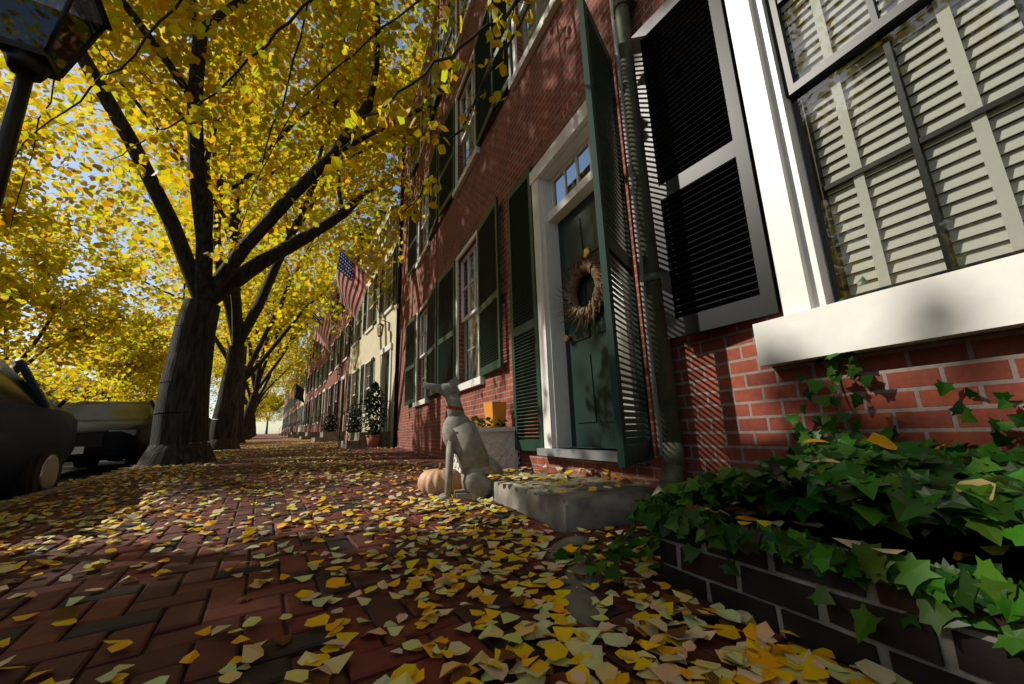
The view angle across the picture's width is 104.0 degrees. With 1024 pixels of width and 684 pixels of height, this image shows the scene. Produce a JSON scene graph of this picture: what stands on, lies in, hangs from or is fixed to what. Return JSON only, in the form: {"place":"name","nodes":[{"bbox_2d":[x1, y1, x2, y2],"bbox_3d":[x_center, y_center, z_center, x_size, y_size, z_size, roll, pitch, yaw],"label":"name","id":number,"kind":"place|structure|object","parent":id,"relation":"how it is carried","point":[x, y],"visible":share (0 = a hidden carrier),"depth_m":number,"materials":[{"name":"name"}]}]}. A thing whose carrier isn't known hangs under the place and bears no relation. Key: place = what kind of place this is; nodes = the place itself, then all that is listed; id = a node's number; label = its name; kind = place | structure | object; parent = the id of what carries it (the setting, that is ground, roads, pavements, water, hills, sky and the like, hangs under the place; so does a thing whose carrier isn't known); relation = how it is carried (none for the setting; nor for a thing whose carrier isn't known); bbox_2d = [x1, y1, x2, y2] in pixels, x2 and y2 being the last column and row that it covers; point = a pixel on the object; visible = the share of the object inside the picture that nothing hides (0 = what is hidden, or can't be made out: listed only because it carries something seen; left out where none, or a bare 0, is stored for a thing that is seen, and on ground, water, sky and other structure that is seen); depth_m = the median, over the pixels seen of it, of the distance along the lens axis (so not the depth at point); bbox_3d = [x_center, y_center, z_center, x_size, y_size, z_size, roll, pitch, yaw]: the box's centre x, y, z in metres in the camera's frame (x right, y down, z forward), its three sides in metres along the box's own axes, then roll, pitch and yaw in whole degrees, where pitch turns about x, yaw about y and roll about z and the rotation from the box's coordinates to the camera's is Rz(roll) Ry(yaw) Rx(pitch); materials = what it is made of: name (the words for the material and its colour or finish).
{"place":"outdoors","nodes":[
{"label":"outdoors","id":0,"kind":"place"},
{"bbox_2d":[0,175,69,346],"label":"tree leaves","id":1,"kind":"object","parent":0,"point":[5,294],"visible":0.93,"depth_m":12.51,"materials":[{"name":"yellow plant"}]},
{"bbox_2d":[0,90,81,246],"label":"tree","id":2,"kind":"object","parent":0,"point":[9,210],"depth_m":12.74,"materials":[{"name":"plant"}]},
{"bbox_2d":[41,378,79,400],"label":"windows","id":3,"kind":"structure","parent":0,"point":[66,399],"depth_m":37.23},
{"bbox_2d":[0,226,155,373],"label":"tree","id":4,"kind":"object","parent":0,"point":[57,266],"depth_m":21.55,"materials":[{"name":"plant"}]},
{"bbox_2d":[0,249,168,402],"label":"tree leaves","id":5,"kind":"object","parent":4,"relation":"attached to","point":[95,360],"visible":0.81,"depth_m":20.73,"materials":[{"name":"yellow plant"}]},
{"bbox_2d":[59,459,124,484],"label":"road","id":6,"kind":"structure","parent":0,"point":[69,471],"depth_m":8.55,"materials":[{"name":"asphalt"}]},
{"bbox_2d":[0,359,77,500],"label":"blue car","id":7,"kind":"object","parent":6,"relation":"on","point":[38,431],"visible":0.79,"depth_m":3.86,"materials":[{"name":"blue paint"}]},
{"bbox_2d":[57,400,155,467],"bbox_3d":[-8.748,2.059,8.828,2.040,1.470,4.765,6,-15,-31],"label":"black car","id":8,"kind":"object","parent":6,"relation":"on","point":[113,430],"visible":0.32,"depth_m":7.49,"materials":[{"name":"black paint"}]},
{"bbox_2d":[72,302,174,400],"bbox_3d":[-33.357,2.591,33.943,8.942,11.801,9.272,6,-15,-31],"label":"tree","id":9,"kind":"object","parent":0,"point":[134,324],"depth_m":34.11,"materials":[{"name":"plant"}]},
{"bbox_2d":[14,328,167,407],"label":"tree leaves","id":10,"kind":"object","parent":9,"relation":"attached to","point":[98,397],"visible":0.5,"depth_m":32.03,"materials":[{"name":"yellow plant"}]},
{"bbox_2d":[116,346,163,401],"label":"tree","id":11,"kind":"object","parent":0,"point":[154,378],"depth_m":45.33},
{"bbox_2d":[91,369,213,401],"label":"tree leaves","id":12,"kind":"object","parent":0,"point":[142,398],"visible":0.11,"depth_m":44.25,"materials":[{"name":"yellow plant"}]},
{"bbox_2d":[157,273,321,437],"bbox_3d":[-22.021,0.139,36.210,17.138,16.825,13.254,6,-15,-31],"label":"tree","id":13,"kind":"object","parent":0,"point":[291,368],"depth_m":36.68,"materials":[{"name":"plant"}]},
{"bbox_2d":[146,284,313,391],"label":"tree leaves","id":14,"kind":"object","parent":13,"relation":"attached to","point":[218,375],"visible":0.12,"depth_m":36.86,"materials":[{"name":"yellow plant"}]},
{"bbox_2d":[165,188,336,439],"bbox_3d":[-18.066,-1.935,29.090,13.455,17.830,14.698,6,-15,-31],"label":"tree","id":15,"kind":"object","parent":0,"point":[289,293],"depth_m":28.10,"materials":[{"name":"plant"}]},
{"bbox_2d":[110,225,330,381],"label":"tree leaves","id":16,"kind":"object","parent":15,"relation":"attached to","point":[170,331],"visible":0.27,"depth_m":27.41,"materials":[{"name":"yellow plant"}]},
{"bbox_2d":[211,331,305,435],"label":"tree","id":17,"kind":"object","parent":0,"point":[246,365],"depth_m":56.55,"materials":[{"name":"plant"}]},
{"bbox_2d":[210,327,305,395],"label":"tree leaves","id":18,"kind":"object","parent":17,"relation":"attached to","point":[287,358],"visible":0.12,"depth_m":46.05,"materials":[{"name":"yellow plant"}]},
{"bbox_2d":[216,314,309,436],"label":"tree","id":19,"kind":"object","parent":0,"point":[255,343],"depth_m":46.09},
{"bbox_2d":[210,343,304,399],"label":"tree leaves","id":20,"kind":"object","parent":19,"relation":"attached to","point":[268,383],"visible":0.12,"depth_m":56.77,"materials":[{"name":"yellow plant"}]},
{"bbox_2d":[256,399,283,424],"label":"tree leaves","id":21,"kind":"object","parent":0,"point":[279,416],"visible":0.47,"depth_m":104.61,"materials":[{"name":"yellow plant"}]},
{"bbox_2d":[265,390,284,433],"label":"tree","id":22,"kind":"object","parent":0,"point":[281,400],"depth_m":104.88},
{"bbox_2d":[210,357,288,407],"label":"tree leaves","id":23,"kind":"object","parent":22,"relation":"attached to","point":[259,390],"visible":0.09,"depth_m":66.73,"materials":[{"name":"yellow plant"}]},
{"bbox_2d":[240,433,335,445],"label":"sidewalk","id":24,"kind":"structure","parent":0,"point":[272,438],"depth_m":25.00,"materials":[{"name":"brick"}]},
{"bbox_2d":[121,443,242,469],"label":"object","id":25,"kind":"object","parent":24,"relation":"on","point":[186,465],"visible":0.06,"depth_m":6.79,"materials":[{"name":"soil"}]},
{"bbox_2d":[1,83,399,443],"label":"tree","id":26,"kind":"object","parent":25,"relation":"on","point":[41,244],"depth_m":20.31,"materials":[{"name":"plant"}]},
{"bbox_2d":[27,160,367,359],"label":"tree leaves","id":27,"kind":"object","parent":26,"relation":"attached to","point":[166,257],"visible":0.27,"depth_m":18.88,"materials":[{"name":"yellow plant"}]},
{"bbox_2d":[71,0,468,450],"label":"tree","id":28,"kind":"object","parent":25,"relation":"on","point":[326,64],"depth_m":12.45,"materials":[{"name":"plant"}]},
{"bbox_2d":[0,0,427,334],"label":"tree leaves","id":29,"kind":"object","parent":28,"relation":"attached to","point":[212,188],"visible":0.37,"depth_m":12.64,"materials":[{"name":"yellow plant"}]},
{"bbox_2d":[77,0,529,466],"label":"tree","id":30,"kind":"object","parent":25,"relation":"on","point":[180,424],"depth_m":7.63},
{"bbox_2d":[0,0,528,309],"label":"tree leaves","id":31,"kind":"object","parent":30,"relation":"attached to","point":[201,33],"visible":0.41,"depth_m":8.88,"materials":[{"name":"yellow plant"}]},
{"bbox_2d":[0,0,576,262],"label":"branches","id":32,"kind":"object","parent":30,"relation":"attached to","point":[398,111],"depth_m":3.89,"materials":[{"name":"plant"}]},
{"bbox_2d":[299,388,325,439],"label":"house door","id":33,"kind":"structure","parent":24,"relation":"on","point":[308,435],"depth_m":24.80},
{"bbox_2d":[311,374,346,441],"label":"house door","id":34,"kind":"structure","parent":24,"relation":"on","point":[328,436],"depth_m":18.66,"materials":[{"name":"wood"}]},
{"bbox_2d":[0,443,866,683],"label":"sidewalk bricks","id":35,"kind":"object","parent":24,"relation":"on","point":[38,637],"visible":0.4,"depth_m":1.38,"materials":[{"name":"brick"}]},
{"bbox_2d":[0,0,112,212],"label":"street lamp","id":36,"kind":"object","parent":35,"relation":"on","point":[41,41],"visible":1,"depth_m":2.42,"materials":[{"name":"black metal"}]},
{"bbox_2d":[338,343,392,448],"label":"house door","id":37,"kind":"structure","parent":35,"relation":"on","point":[357,440],"depth_m":12.29,"materials":[{"name":"wood"}]},
{"bbox_2d":[365,435,380,447],"bbox_3d":[-3.994,2.856,11.503,0.432,0.360,0.432,6,-15,-31],"label":"flower pot","id":38,"kind":"object","parent":35,"relation":"on","point":[372,441],"visible":0.9,"depth_m":11.36,"materials":[{"name":"ceramic"}]},
{"bbox_2d":[358,381,388,434],"bbox_3d":[-4.040,1.920,11.702,0.875,1.592,0.840,6,-15,-31],"label":"pot plant","id":39,"kind":"object","parent":38,"relation":"on","point":[375,399],"depth_m":11.59,"materials":[{"name":"plant"}]},
{"bbox_2d":[417,463,461,495],"bbox_3d":[-0.586,1.122,3.270,0.370,0.260,0.370,4,-14,-24],"label":"pumpkin","id":40,"kind":"object","parent":35,"relation":"on","point":[431,481],"visible":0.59,"depth_m":3.14,"materials":[{"name":"orange"}]},
{"bbox_2d":[422,377,503,503],"bbox_3d":[-0.371,0.733,3.021,0.615,0.943,0.268,1,-13,-12],"label":"dog statue","id":41,"kind":"object","parent":35,"relation":"on","point":[463,441],"visible":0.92,"depth_m":2.92,"materials":[{"name":"grey"}]},
{"bbox_2d":[453,427,519,476],"bbox_3d":[-0.312,1.182,4.171,0.620,0.560,0.620,4,-14,-24],"label":"white planter box","id":42,"kind":"object","parent":35,"relation":"on","point":[499,443],"visible":0.23,"depth_m":4.00,"materials":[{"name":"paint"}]},
{"bbox_2d":[469,416,507,427],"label":"flowers","id":43,"kind":"object","parent":42,"relation":"in","point":[476,419],"visible":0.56,"depth_m":4.11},
{"bbox_2d":[483,402,506,426],"bbox_3d":[-0.175,0.768,4.220,0.200,0.260,0.150,9,-17,-41],"label":"orange bag","id":44,"kind":"object","parent":42,"relation":"on","point":[495,411],"visible":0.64,"depth_m":4.17,"materials":[{"name":"orange"}]},
{"bbox_2d":[0,438,1011,683],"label":"fallen leaves","id":45,"kind":"object","parent":35,"relation":"on","point":[762,658],"visible":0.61,"depth_m":1.10,"materials":[{"name":"yellow plant"}]},
{"bbox_2d":[487,472,656,532],"bbox_3d":[0.346,1.030,2.642,0.723,0.195,1.203,4,-14,-24],"label":"stoop","id":46,"kind":"object","parent":35,"relation":"on","point":[566,511],"visible":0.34,"depth_m":2.17,"materials":[{"name":"stone"}]},
{"bbox_2d":[545,536,604,625],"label":"gutter stones","id":47,"kind":"object","parent":35,"relation":"on","point":[580,608],"visible":0.57,"depth_m":1.29,"materials":[{"name":"stone"}]},
{"bbox_2d":[659,501,1023,683],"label":"planter bricks","id":48,"kind":"object","parent":35,"relation":"on","point":[981,658],"visible":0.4,"depth_m":0.88,"materials":[{"name":"brick"}]},
{"bbox_2d":[661,500,1023,683],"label":"brick planter","id":49,"kind":"object","parent":35,"relation":"on","point":[947,646],"visible":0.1,"depth_m":0.86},
{"bbox_2d":[733,507,1023,583],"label":"planter soil","id":50,"kind":"structure","parent":35,"relation":"on","point":[920,546],"depth_m":1.08,"materials":[{"name":"soil"}]},
{"bbox_2d":[535,276,1023,655],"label":"ivy","id":51,"kind":"object","parent":50,"relation":"in","point":[903,487],"depth_m":0.99,"materials":[{"name":"plant"}]},
{"bbox_2d":[802,432,995,500],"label":"fallen leaves","id":52,"kind":"object","parent":51,"relation":"on","point":[881,440],"visible":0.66,"depth_m":1.19,"materials":[{"name":"plant"}]},
{"bbox_2d":[0,0,589,433],"label":"sky","id":53,"kind":"structure","parent":0,"point":[584,158],"materials":[{"name":"blue"}]},
{"bbox_2d":[321,414,338,431],"bbox_3d":[-8.820,3.989,19.406,0.841,1.018,0.771,6,-15,-31],"label":"pot plant","id":54,"kind":"object","parent":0,"point":[329,426],"depth_m":19.29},
{"bbox_2d":[327,245,355,300],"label":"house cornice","id":55,"kind":"structure","parent":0,"point":[334,293],"depth_m":24.43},
{"bbox_2d":[344,405,363,435],"bbox_3d":[-5.583,2.767,14.161,0.708,1.122,0.759,6,-15,-31],"label":"pot plant","id":56,"kind":"object","parent":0,"point":[355,426],"depth_m":14.02,"materials":[{"name":"plant"}]},
{"bbox_2d":[339,400,389,440],"bbox_3d":[-4.566,2.549,12.334,1.173,1.363,1.470,6,-15,-31],"label":"iron railing","id":57,"kind":"object","parent":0,"point":[361,417],"visible":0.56,"depth_m":12.10,"materials":[{"name":"metal"}]},
{"bbox_2d":[343,209,386,251],"bbox_3d":[-7.373,-5.089,25.241,6.050,2.600,7.500,6,-15,-31],"label":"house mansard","id":58,"kind":"object","parent":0,"point":[361,234],"visible":0.12,"depth_m":21.31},
{"label":"ground","id":59,"kind":"structure","parent":0,"visible":0},
{"bbox_2d":[0,466,141,507],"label":"kerb","id":60,"kind":"structure","parent":59,"relation":"on","point":[44,494],"depth_m":3.93,"materials":[{"name":"stone"}]},
{"bbox_2d":[303,341,317,431],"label":"house wall","id":61,"kind":"structure","parent":59,"relation":"on","point":[311,367],"depth_m":34.49,"materials":[{"name":"brick"}]},
{"bbox_2d":[312,317,330,431],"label":"house wall","id":62,"kind":"structure","parent":59,"relation":"on","point":[322,359],"depth_m":27.86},
{"bbox_2d":[294,384,304,403],"bbox_3d":[-16.377,3.973,30.902,0.790,1.560,0.488,6,-15,-31],"label":"flag","id":63,"kind":"object","parent":62,"relation":"attached to","point":[300,391],"visible":1,"depth_m":30.88,"materials":[{"name":"grey fabric"}]},
{"bbox_2d":[325,247,389,440],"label":"house wall","id":64,"kind":"structure","parent":59,"relation":"on","point":[334,377],"depth_m":20.97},
{"bbox_2d":[346,224,588,447],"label":"house wall","id":65,"kind":"structure","parent":59,"relation":"on","point":[368,346],"depth_m":14.24,"materials":[{"name":"paint"}]},
{"bbox_2d":[313,306,331,351],"bbox_3d":[-8.565,-0.568,18.055,0.869,2.003,0.685,6,-15,-31],"label":"flag","id":66,"kind":"object","parent":65,"relation":"attached to","point":[322,333],"visible":0.84,"depth_m":17.96,"materials":[{"name":"multicoloured fabric"}]},
{"bbox_2d":[346,373,351,417],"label":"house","id":67,"kind":"structure","parent":65,"relation":"attached to","point":[349,390],"depth_m":18.22,"materials":[{"name":"green"}]},
{"bbox_2d":[336,249,365,323],"bbox_3d":[-4.653,-1.567,11.466,0.829,1.974,0.716,6,-15,-31],"label":"flag","id":68,"kind":"object","parent":65,"relation":"attached to","point":[351,277],"visible":1,"depth_m":11.30,"materials":[{"name":"multicoloured fabric"}]},
{"bbox_2d":[359,364,364,411],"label":"shutter","id":69,"kind":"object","parent":65,"relation":"attached to","point":[361,382],"visible":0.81,"depth_m":15.95,"materials":[{"name":"green"}]},
{"bbox_2d":[362,287,367,334],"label":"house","id":70,"kind":"structure","parent":65,"relation":"attached to","point":[365,313],"depth_m":16.59,"materials":[{"name":"green"}]},
{"bbox_2d":[362,359,370,416],"bbox_3d":[-5.443,1.756,15.291,0.280,2.150,1.300,6,-15,-31],"label":"house window","id":71,"kind":"structure","parent":65,"relation":"attached to","point":[367,376],"depth_m":15.64,"materials":[{"name":"white paint"}]},
{"bbox_2d":[365,283,373,334],"bbox_3d":[-5.555,-1.439,16.000,0.280,2.100,1.300,6,-15,-31],"label":"house window","id":72,"kind":"structure","parent":65,"relation":"attached to","point":[372,326],"depth_m":16.26,"materials":[{"name":"white paint"}]},
{"bbox_2d":[372,273,377,324],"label":"shutter","id":73,"kind":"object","parent":65,"relation":"attached to","point":[374,303],"visible":0.95,"depth_m":15.16,"materials":[{"name":"green"}]},
{"bbox_2d":[360,206,399,278],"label":"house cornice","id":74,"kind":"structure","parent":65,"relation":"attached to","point":[389,224],"depth_m":13.81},
{"bbox_2d":[378,269,384,317],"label":"shutter","id":75,"kind":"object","parent":65,"relation":"attached to","point":[381,302],"visible":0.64,"depth_m":14.25,"materials":[{"name":"green"}]},
{"bbox_2d":[382,251,393,317],"bbox_3d":[-4.124,-1.995,13.719,0.280,2.100,1.300,6,-15,-31],"label":"house window","id":76,"kind":"structure","parent":65,"relation":"attached to","point":[388,310],"depth_m":13.92,"materials":[{"name":"white paint"}]},
{"bbox_2d":[392,244,397,304],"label":"shutter","id":77,"kind":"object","parent":65,"relation":"attached to","point":[394,281],"visible":0.97,"depth_m":12.90,"materials":[{"name":"green"}]},
{"bbox_2d":[393,137,404,447],"bbox_3d":[-3.491,-1.926,12.390,0.095,10.400,0.100,4,-14,-24],"label":"downspout","id":78,"kind":"object","parent":65,"relation":"attached to","point":[397,346],"visible":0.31,"depth_m":12.02,"materials":[{"name":"black metal"}]},
{"bbox_2d":[396,0,673,508],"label":"house wall","id":79,"kind":"structure","parent":59,"relation":"on","point":[532,108],"depth_m":4.94,"materials":[{"name":"red brick"}]},
{"bbox_2d":[404,314,415,405],"bbox_3d":[-2.491,0.465,9.814,0.038,2.110,1.000,4,-14,-27],"label":"shutter","id":80,"kind":"object","parent":79,"relation":"attached to","point":[410,368],"visible":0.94,"depth_m":9.77,"materials":[{"name":"green"}]},
{"bbox_2d":[407,196,418,277],"bbox_3d":[-2.603,-2.740,10.525,0.038,1.880,1.000,4,-14,-27],"label":"shutter","id":81,"kind":"object","parent":79,"relation":"attached to","point":[412,243],"visible":0.73,"depth_m":10.46,"materials":[{"name":"green"}]},
{"bbox_2d":[410,116,419,179],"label":"shutter","id":82,"kind":"object","parent":79,"relation":"attached to","point":[414,153],"visible":0.54,"depth_m":11.08,"materials":[{"name":"green"}]},
{"bbox_2d":[413,299,428,406],"bbox_3d":[-1.895,0.260,8.865,0.300,2.260,1.400,4,-14,-24],"label":"window","id":83,"kind":"structure","parent":79,"relation":"attached to","point":[421,401],"depth_m":9.16,"materials":[{"name":"white paint"}]},
{"bbox_2d":[415,169,430,268],"bbox_3d":[-2.007,-2.946,9.576,0.300,2.030,1.400,4,-14,-24],"label":"window","id":84,"kind":"structure","parent":79,"relation":"attached to","point":[427,242],"depth_m":9.79,"materials":[{"name":"white paint"}]},
{"bbox_2d":[417,75,430,163],"bbox_3d":[-2.103,-5.692,10.186,0.300,1.700,1.400,4,-14,-24],"label":"window","id":85,"kind":"structure","parent":79,"relation":"attached to","point":[425,131],"depth_m":10.39,"materials":[{"name":"white paint"}]},
{"bbox_2d":[426,281,437,397],"bbox_3d":[-1.567,-0.012,7.809,0.038,2.110,1.000,3,-13,-21],"label":"shutter","id":86,"kind":"object","parent":79,"relation":"attached to","point":[431,349],"visible":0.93,"depth_m":7.72,"materials":[{"name":"green"}]},
{"bbox_2d":[428,137,438,240],"bbox_3d":[-1.679,-3.217,8.520,0.038,1.880,1.000,3,-13,-21],"label":"shutter","id":87,"kind":"object","parent":79,"relation":"attached to","point":[433,219],"visible":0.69,"depth_m":8.41,"materials":[{"name":"green"}]},
{"bbox_2d":[429,33,438,121],"bbox_3d":[-1.775,-5.963,9.129,0.035,1.550,1.000,3,-13,-21],"label":"shutter","id":88,"kind":"object","parent":79,"relation":"attached to","point":[432,83],"visible":0.45,"depth_m":9.15,"materials":[{"name":"green"}]},
{"bbox_2d":[437,260,455,384],"bbox_3d":[-1.125,-0.239,6.854,0.038,2.110,0.930,4,-14,-27],"label":"shutter","id":89,"kind":"object","parent":79,"relation":"attached to","point":[446,341],"visible":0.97,"depth_m":6.80,"materials":[{"name":"green"}]},
{"bbox_2d":[438,100,454,216],"bbox_3d":[-1.237,-3.444,7.565,0.038,1.880,0.930,4,-14,-27],"label":"shutter","id":90,"kind":"object","parent":79,"relation":"attached to","point":[446,173],"visible":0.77,"depth_m":7.46,"materials":[{"name":"green"}]},
{"bbox_2d":[439,1,454,75],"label":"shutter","id":91,"kind":"object","parent":79,"relation":"attached to","point":[449,35],"visible":0.32,"depth_m":8.13,"materials":[{"name":"green"}]},
{"bbox_2d":[452,0,474,58],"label":"window","id":92,"kind":"structure","parent":79,"relation":"attached to","point":[468,5],"depth_m":7.38,"materials":[{"name":"white paint"}]},
{"bbox_2d":[452,49,479,198],"bbox_3d":[-0.681,-3.630,6.700,0.300,2.030,1.280,4,-14,-24],"label":"window","id":93,"kind":"structure","parent":79,"relation":"attached to","point":[474,151],"depth_m":6.91,"materials":[{"name":"white paint"}]},
{"bbox_2d":[456,230,484,391],"bbox_3d":[-0.570,-0.425,5.989,0.300,2.260,1.280,4,-14,-24],"label":"window","id":94,"kind":"structure","parent":79,"relation":"attached to","point":[476,380],"depth_m":6.25,"materials":[{"name":"white paint"}]},
{"bbox_2d":[474,1,494,146],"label":"shutter","id":95,"kind":"object","parent":79,"relation":"attached to","point":[484,107],"visible":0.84,"depth_m":5.73,"materials":[{"name":"green"}]},
{"bbox_2d":[477,197,502,375],"bbox_3d":[-0.297,-0.665,5.063,0.038,2.110,0.830,3,-13,-21],"label":"shutter","id":96,"kind":"object","parent":79,"relation":"attached to","point":[490,333],"visible":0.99,"depth_m":4.98,"materials":[{"name":"green"}]},
{"bbox_2d":[492,0,512,111],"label":"shutter","id":97,"kind":"object","parent":79,"relation":"attached to","point":[500,83],"visible":0.51,"depth_m":5.10,"materials":[{"name":"green"}]},
{"bbox_2d":[417,38,613,311],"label":"jack arches","id":98,"kind":"structure","parent":79,"relation":"attached to","point":[575,106],"depth_m":4.07,"materials":[{"name":"red brick"}]},
{"bbox_2d":[506,167,544,450],"bbox_3d":[0.122,-0.369,4.109,0.038,2.870,0.560,4,-14,-26],"label":"shutter door","id":99,"kind":"structure","parent":79,"relation":"attached to","point":[527,385],"depth_m":4.07,"materials":[{"name":"green"}]},
{"bbox_2d":[508,0,561,91],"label":"window","id":100,"kind":"structure","parent":79,"relation":"attached to","point":[544,13],"depth_m":4.59,"materials":[{"name":"white paint"}]},
{"bbox_2d":[529,100,650,463],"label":"door","id":101,"kind":"structure","parent":79,"relation":"attached to","point":[577,403],"depth_m":3.53,"materials":[{"name":"green paint"},{"name":"white paint"}]},
{"bbox_2d":[556,245,603,331],"bbox_3d":[0.605,-0.429,3.337,0.152,0.754,0.746,4,-14,-24],"label":"wreath","id":102,"kind":"object","parent":101,"relation":"attached to","point":[575,307],"visible":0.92,"depth_m":3.34,"materials":[{"name":"plant"}]},
{"bbox_2d":[577,0,654,467],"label":"shutter door","id":103,"kind":"structure","parent":79,"relation":"attached to","point":[614,237],"depth_m":2.38,"materials":[{"name":"green"}]},
{"bbox_2d":[609,0,662,455],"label":"conduit","id":104,"kind":"object","parent":79,"relation":"attached to","point":[641,275],"visible":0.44,"depth_m":2.58,"materials":[{"name":"metal"}]},
{"bbox_2d":[630,0,1023,508],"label":"house wall","id":105,"kind":"structure","parent":59,"relation":"on","point":[736,402],"depth_m":1.62,"materials":[{"name":"red brick"}]},
{"bbox_2d":[613,0,684,521],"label":"downspout","id":106,"kind":"object","parent":105,"relation":"attached to","point":[673,470],"visible":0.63,"depth_m":2.37,"materials":[{"name":"metal"}]},
{"bbox_2d":[631,0,781,339],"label":"window shutter","id":107,"kind":"object","parent":105,"relation":"attached to","point":[716,267],"visible":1,"depth_m":2.12,"materials":[{"name":"black paint"}]},
{"bbox_2d":[724,0,1023,366],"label":"window","id":108,"kind":"structure","parent":105,"relation":"attached to","point":[887,139],"depth_m":1.53,"materials":[{"name":"white paint"}]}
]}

